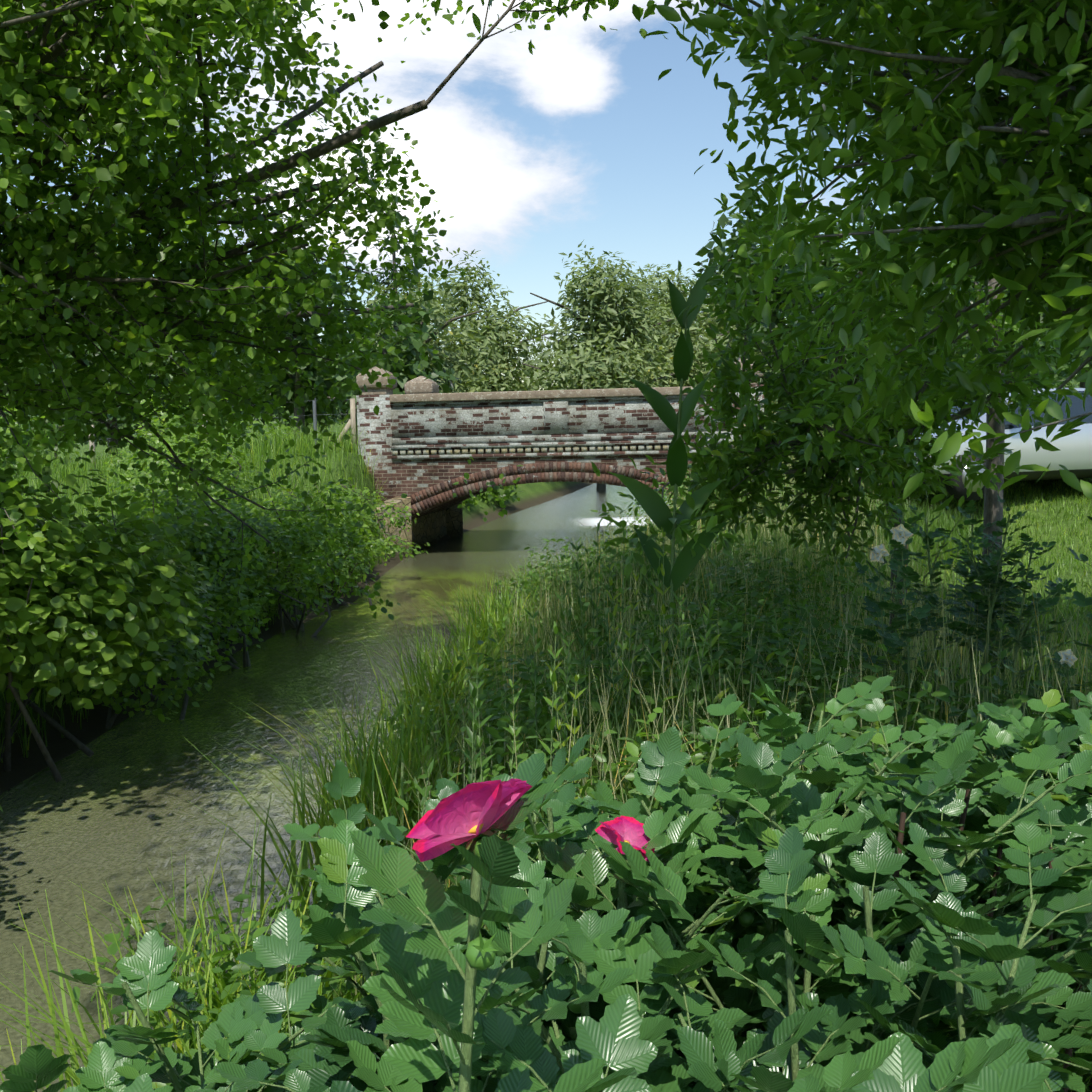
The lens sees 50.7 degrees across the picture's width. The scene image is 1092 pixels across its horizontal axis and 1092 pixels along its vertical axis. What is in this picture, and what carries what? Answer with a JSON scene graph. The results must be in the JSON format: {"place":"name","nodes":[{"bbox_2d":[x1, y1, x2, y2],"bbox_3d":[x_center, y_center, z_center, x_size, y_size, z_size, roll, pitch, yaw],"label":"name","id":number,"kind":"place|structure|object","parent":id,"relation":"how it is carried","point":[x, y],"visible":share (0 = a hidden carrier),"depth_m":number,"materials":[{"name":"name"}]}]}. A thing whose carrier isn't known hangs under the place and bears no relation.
{"place":"outdoors","nodes":[
{"label":"outdoors","id":0,"kind":"place"},
{"bbox_2d":[0,483,679,1091],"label":"river water","id":1,"kind":"structure","parent":0,"point":[118,811],"depth_m":8.17,"materials":[{"name":"green liquid"}]},
{"bbox_2d":[322,202,460,427],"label":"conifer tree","id":2,"kind":"object","parent":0,"point":[387,284],"depth_m":45.82,"materials":[{"name":"green plant"}]},
{"bbox_2d":[0,0,1076,390],"label":"sky","id":3,"kind":"structure","parent":0,"point":[569,142],"materials":[{"name":"blue"}]},
{"bbox_2d":[0,375,1091,1091],"bbox_3d":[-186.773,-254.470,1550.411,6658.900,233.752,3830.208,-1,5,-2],"label":"ground","id":4,"kind":"structure","parent":0,"point":[58,747],"depth_m":14.22,"materials":[{"name":"green plant"}]},
{"bbox_2d":[0,469,214,710],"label":"shrub leaves","id":5,"kind":"object","parent":4,"relation":"on","point":[79,609],"visible":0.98,"depth_m":7.75,"materials":[{"name":"green plant"}]},
{"bbox_2d":[0,426,429,811],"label":"shrub","id":6,"kind":"object","parent":4,"relation":"on","point":[305,538],"depth_m":13.66,"materials":[{"name":"green plant"}]},
{"bbox_2d":[89,398,356,469],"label":"wooden fence posts","id":7,"kind":"object","parent":4,"relation":"on","point":[352,422],"visible":0.35,"depth_m":24.21,"materials":[{"name":"beige wood"}]},
{"bbox_2d":[0,421,465,762],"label":"bank grass","id":8,"kind":"structure","parent":4,"relation":"on","point":[304,446],"depth_m":22.09,"materials":[{"name":"green plant"}]},
{"bbox_2d":[0,384,517,510],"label":"bush leaves","id":9,"kind":"object","parent":4,"relation":"on","point":[174,420],"visible":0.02,"depth_m":27.75,"materials":[{"name":"green plant"}]},
{"bbox_2d":[312,398,316,444],"bbox_3d":[-4.865,-2.441,24.321,0.072,1.350,0.076,-1,5,-2],"label":"steel fence post","id":10,"kind":"object","parent":4,"relation":"on","point":[314,416],"visible":0.4,"depth_m":24.27,"materials":[{"name":"grey metal"}]},
{"bbox_2d":[6,399,349,466],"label":"fence wires","id":11,"kind":"object","parent":10,"relation":"attached to","point":[241,436],"visible":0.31,"depth_m":24.46,"materials":[{"name":"grey metal"}]},
{"bbox_2d":[0,521,651,1091],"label":"grass","id":12,"kind":"structure","parent":4,"relation":"on","point":[368,763],"depth_m":5.89,"materials":[{"name":"green plant"}]},
{"bbox_2d":[0,0,666,632],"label":"alder tree","id":13,"kind":"object","parent":4,"relation":"on","point":[128,162],"depth_m":8.39,"materials":[{"name":"green plant"}]},
{"bbox_2d":[375,497,462,557],"bbox_3d":[0.561,-0.347,25.782,10.576,1.843,10.866,0,5,8],"label":"bridge abutment","id":14,"kind":"object","parent":4,"relation":"on","point":[438,525],"visible":0.12,"depth_m":25.93,"materials":[{"name":"brown brick"}]},
{"bbox_2d":[10,371,1079,459],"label":"hedgerow tree","id":15,"kind":"object","parent":4,"relation":"on","point":[135,427],"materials":[{"name":"green plant"}]},
{"bbox_2d":[0,151,1091,462],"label":"broadleaf tree","id":16,"kind":"object","parent":4,"relation":"on","point":[408,371],"depth_m":38.52,"materials":[{"name":"green plant"}]},
{"bbox_2d":[0,673,1091,1091],"bbox_3d":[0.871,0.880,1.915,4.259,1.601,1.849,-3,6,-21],"label":"plant leaves","id":17,"kind":"object","parent":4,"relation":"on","point":[626,1039],"visible":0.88,"depth_m":1.59,"materials":[{"name":"green plant"}]},
{"bbox_2d":[406,778,654,861],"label":"pink flower petals","id":18,"kind":"object","parent":17,"relation":"on","point":[445,823],"visible":0.9,"depth_m":0.93,"materials":[{"name":"pink plant"}]},
{"bbox_2d":[458,829,625,866],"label":"sepals","id":19,"kind":"object","parent":18,"relation":"attached to","point":[478,842],"visible":0.38,"depth_m":0.92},
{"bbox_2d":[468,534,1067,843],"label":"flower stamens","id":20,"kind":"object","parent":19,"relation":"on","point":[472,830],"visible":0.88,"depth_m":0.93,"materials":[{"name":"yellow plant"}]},
{"bbox_2d":[465,535,1064,1013],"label":"buds","id":21,"kind":"object","parent":17,"relation":"on","point":[481,953],"visible":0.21,"depth_m":0.90,"materials":[{"name":"green plant"}]},
{"bbox_2d":[356,384,763,518],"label":"brick bridge","id":22,"kind":"structure","parent":4,"relation":"on","point":[596,422],"depth_m":23.60,"materials":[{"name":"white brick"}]},
{"bbox_2d":[408,462,684,515],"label":"bridge arch voussoirs","id":23,"kind":"object","parent":22,"relation":"attached to","point":[562,471],"visible":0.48,"depth_m":23.54,"materials":[{"name":"brown brick"}]},
{"bbox_2d":[392,444,716,455],"bbox_3d":[0.518,-2.167,25.614,6.850,0.112,4.490,0,5,8],"label":"brick dentil course","id":24,"kind":"object","parent":22,"relation":"attached to","point":[527,450],"visible":0.56,"depth_m":23.48,"materials":[{"name":"white brick"}]},
{"bbox_2d":[356,359,763,402],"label":"bridge coping caps","id":25,"kind":"object","parent":22,"relation":"on","point":[419,389],"visible":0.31,"depth_m":23.55,"materials":[{"name":"beige stone"}]},
{"bbox_2d":[335,240,786,490],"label":"trees","id":26,"kind":"object","parent":4,"relation":"on","point":[590,359],"depth_m":49.88,"materials":[{"name":"green plant"}]},
{"bbox_2d":[71,464,1091,1089],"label":"bushy herb leaves","id":27,"kind":"object","parent":4,"relation":"on","point":[727,642],"visible":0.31,"depth_m":5.50,"materials":[{"name":"green plant"}]},
{"bbox_2d":[167,0,1091,632],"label":"apple tree","id":28,"kind":"object","parent":4,"relation":"on","point":[939,182],"depth_m":4.27,"materials":[{"name":"green plant"}]},
{"bbox_2d":[286,408,1091,1080],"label":"tall grass","id":29,"kind":"structure","parent":4,"relation":"on","point":[934,526],"depth_m":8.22,"materials":[{"name":"green plant"}]},
{"bbox_2d":[358,931,1091,1091],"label":"lawn grass","id":30,"kind":"structure","parent":4,"relation":"on","point":[1062,1051],"depth_m":2.73,"materials":[{"name":"green plant"}]},
{"bbox_2d":[404,252,1091,886],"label":"plant leaves","id":31,"kind":"object","parent":4,"relation":"on","point":[652,504],"visible":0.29,"depth_m":5.99,"materials":[{"name":"green plant"}]},
{"bbox_2d":[782,455,1091,756],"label":"grass","id":32,"kind":"structure","parent":4,"relation":"on","point":[1062,607],"depth_m":11.92,"materials":[{"name":"green plant"}]},
{"bbox_2d":[848,733,1091,1091],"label":"rugosa rose stems","id":33,"kind":"object","parent":4,"relation":"on","point":[900,836],"visible":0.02,"depth_m":1.90,"materials":[{"name":"brown"}]},
{"bbox_2d":[852,495,1091,730],"bbox_3d":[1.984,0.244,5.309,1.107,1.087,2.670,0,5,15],"label":"plant leaves","id":34,"kind":"object","parent":4,"relation":"on","point":[919,613],"visible":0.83,"depth_m":5.72,"materials":[{"name":"green plant"}]},
{"bbox_2d":[870,524,1077,666],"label":"white flowers","id":35,"kind":"object","parent":34,"relation":"on","point":[905,533],"visible":1,"depth_m":5.14,"materials":[{"name":"white plant"}]},
{"bbox_2d":[855,388,1091,500],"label":"car","id":36,"kind":"object","parent":4,"relation":"on","point":[1073,454],"visible":0.21,"depth_m":15.30,"materials":[{"name":"grey paint"}]}
]}

